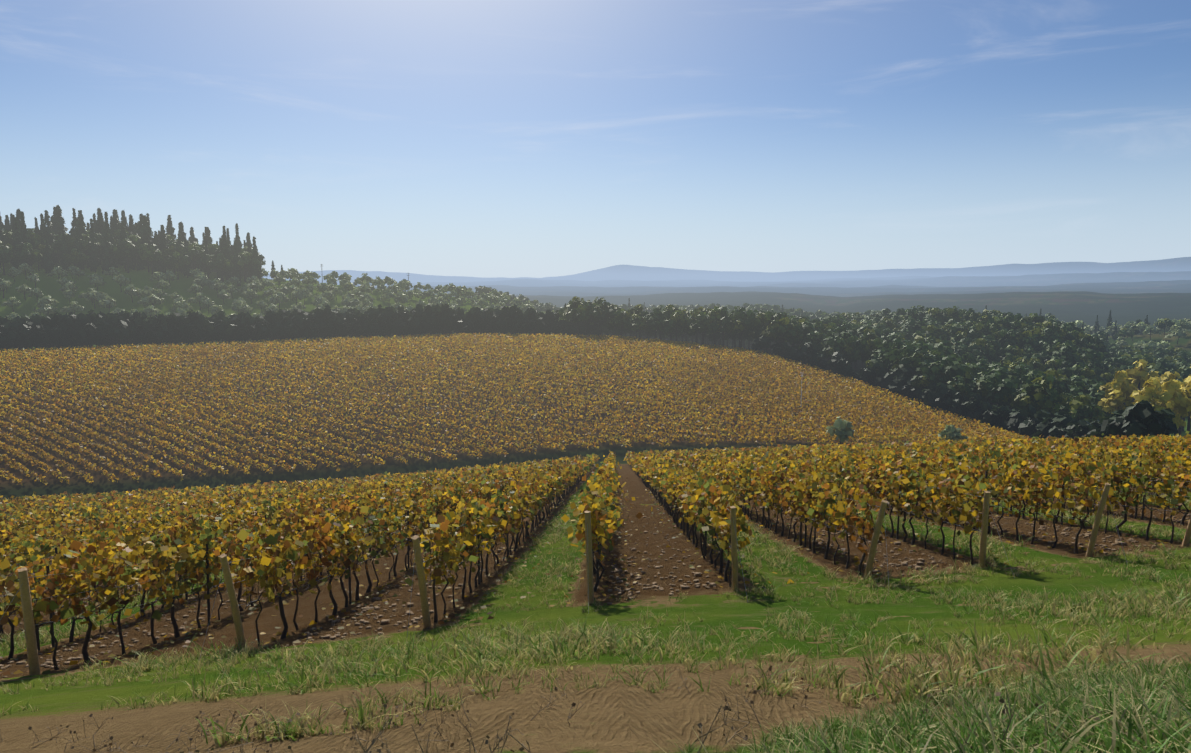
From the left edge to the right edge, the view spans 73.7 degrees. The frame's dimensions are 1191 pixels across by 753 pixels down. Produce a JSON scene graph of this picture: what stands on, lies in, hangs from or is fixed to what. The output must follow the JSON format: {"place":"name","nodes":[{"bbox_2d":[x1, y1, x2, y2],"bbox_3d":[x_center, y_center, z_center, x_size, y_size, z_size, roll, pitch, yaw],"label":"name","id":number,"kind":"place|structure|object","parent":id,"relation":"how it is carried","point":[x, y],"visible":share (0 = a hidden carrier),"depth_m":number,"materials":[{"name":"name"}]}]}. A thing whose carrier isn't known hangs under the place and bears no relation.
{"place":"outdoors","nodes":[
{"label":"outdoors","id":0,"kind":"place"},
{"bbox_2d":[0,257,1190,752],"bbox_3d":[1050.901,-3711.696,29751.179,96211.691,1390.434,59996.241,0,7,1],"label":"terrain","id":1,"kind":"structure","parent":0,"point":[618,715],"depth_m":19.61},
{"bbox_2d":[0,205,261,285],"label":"conifer trees","id":2,"kind":"object","parent":1,"relation":"on","point":[54,225],"visible":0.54,"depth_m":341.41,"materials":[{"name":"green plant"}]},
{"bbox_2d":[0,226,265,281],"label":"trees","id":3,"kind":"object","parent":1,"relation":"on","point":[135,248],"visible":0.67,"depth_m":334.17,"materials":[{"name":"green plant"}]},
{"bbox_2d":[0,263,555,353],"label":"olive trees","id":4,"kind":"object","parent":1,"relation":"on","point":[328,289],"visible":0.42,"depth_m":333.88,"materials":[{"name":"green plant"}]},
{"bbox_2d":[0,303,603,355],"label":"tree line","id":5,"kind":"object","parent":1,"relation":"on","point":[91,328],"visible":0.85,"depth_m":247.24,"materials":[{"name":"green plant"}]},
{"bbox_2d":[0,332,1034,485],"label":"vine rows","id":6,"kind":"object","parent":1,"relation":"on","point":[638,346],"visible":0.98,"depth_m":182.95,"materials":[{"name":"yellow plant"}]},
{"bbox_2d":[270,260,793,311],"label":"trees","id":7,"kind":"object","parent":1,"relation":"on","point":[273,268],"visible":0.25,"depth_m":390.98,"materials":[{"name":"green plant"}]},
{"bbox_2d":[0,663,1142,752],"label":"dry weed stalks","id":8,"kind":"object","parent":1,"relation":"on","point":[1004,711],"visible":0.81,"depth_m":4.27,"materials":[{"name":"brown dry plant stalks"}]},
{"bbox_2d":[1,443,1183,646],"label":"trellis posts","id":9,"kind":"object","parent":1,"relation":"on","point":[349,579],"visible":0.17,"depth_m":23.91,"materials":[{"name":"brown wood"}]},
{"bbox_2d":[0,442,1189,669],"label":"grapevine trunks","id":10,"kind":"object","parent":1,"relation":"on","point":[656,492],"visible":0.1,"depth_m":20.73,"materials":[{"name":"brown plant"}]},
{"bbox_2d":[0,431,1190,632],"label":"vine leaves","id":11,"kind":"object","parent":1,"relation":"on","point":[100,509],"visible":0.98,"depth_m":24.64,"materials":[{"name":"yellow plant"}]},
{"bbox_2d":[0,482,1190,747],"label":"grass tufts","id":12,"kind":"object","parent":1,"relation":"on","point":[594,642],"visible":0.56,"depth_m":8.52,"materials":[{"name":"green plant"}]},
{"bbox_2d":[0,488,1190,677],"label":"stones","id":13,"kind":"object","parent":1,"relation":"on","point":[47,663],"visible":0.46,"depth_m":18.92,"materials":[{"name":"brown stone"}]},
{"bbox_2d":[0,475,1190,675],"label":"fallen leaves","id":14,"kind":"object","parent":1,"relation":"on","point":[857,563],"visible":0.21,"depth_m":20.66,"materials":[{"name":"yellow plant"}]},
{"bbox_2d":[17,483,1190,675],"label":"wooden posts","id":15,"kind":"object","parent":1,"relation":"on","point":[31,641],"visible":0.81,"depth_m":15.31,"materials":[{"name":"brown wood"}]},
{"bbox_2d":[467,295,930,320],"bbox_3d":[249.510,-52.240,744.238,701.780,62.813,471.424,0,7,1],"label":"forest trees","id":16,"kind":"object","parent":1,"relation":"on","point":[818,314],"visible":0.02,"depth_m":678.36,"materials":[{"name":"green plant"}]},
{"bbox_2d":[472,285,1190,428],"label":"forest trees","id":17,"kind":"object","parent":1,"relation":"on","point":[1069,369],"visible":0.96,"depth_m":270.04,"materials":[{"name":"green plant"}]},
{"bbox_2d":[627,298,1148,342],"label":"trees","id":18,"kind":"object","parent":1,"relation":"on","point":[1096,330],"visible":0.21,"depth_m":607.42,"materials":[{"name":"green plant"}]},
{"bbox_2d":[826,416,968,443],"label":"shrubs","id":19,"kind":"object","parent":1,"relation":"on","point":[843,431],"visible":0.96,"depth_m":145.42,"materials":[{"name":"green plant"}]},
{"bbox_2d":[630,307,1187,340],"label":"trees","id":20,"kind":"object","parent":1,"relation":"on","point":[1131,331],"visible":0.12,"depth_m":548.99,"materials":[{"name":"green plant"}]},
{"bbox_2d":[653,307,1190,349],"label":"trees","id":21,"kind":"object","parent":1,"relation":"on","point":[1178,326],"visible":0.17,"depth_m":546.64,"materials":[{"name":"green plant"}]},
{"bbox_2d":[751,332,1177,438],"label":"wood edge bushes","id":22,"kind":"object","parent":1,"relation":"on","point":[1143,418],"visible":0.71,"depth_m":187.08,"materials":[{"name":"green plant"}]},
{"bbox_2d":[1097,359,1190,435],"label":"broadleaf trees","id":23,"kind":"object","parent":1,"relation":"on","point":[1138,383],"visible":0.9,"depth_m":210.87,"materials":[{"name":"yellow plant"}]},
{"bbox_2d":[0,458,1190,659],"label":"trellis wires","id":24,"kind":"object","parent":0,"point":[496,536],"visible":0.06,"depth_m":17.26,"materials":[{"name":"grey metal"}]},
{"bbox_2d":[0,0,1190,277],"label":"sky","id":25,"kind":"structure","parent":0,"point":[468,138],"materials":[{"name":"blue"}]},
{"bbox_2d":[653,647,1190,752],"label":"tall grass","id":26,"kind":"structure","parent":0,"point":[1154,716],"depth_m":3.40,"materials":[{"name":"green plant"}]}
]}

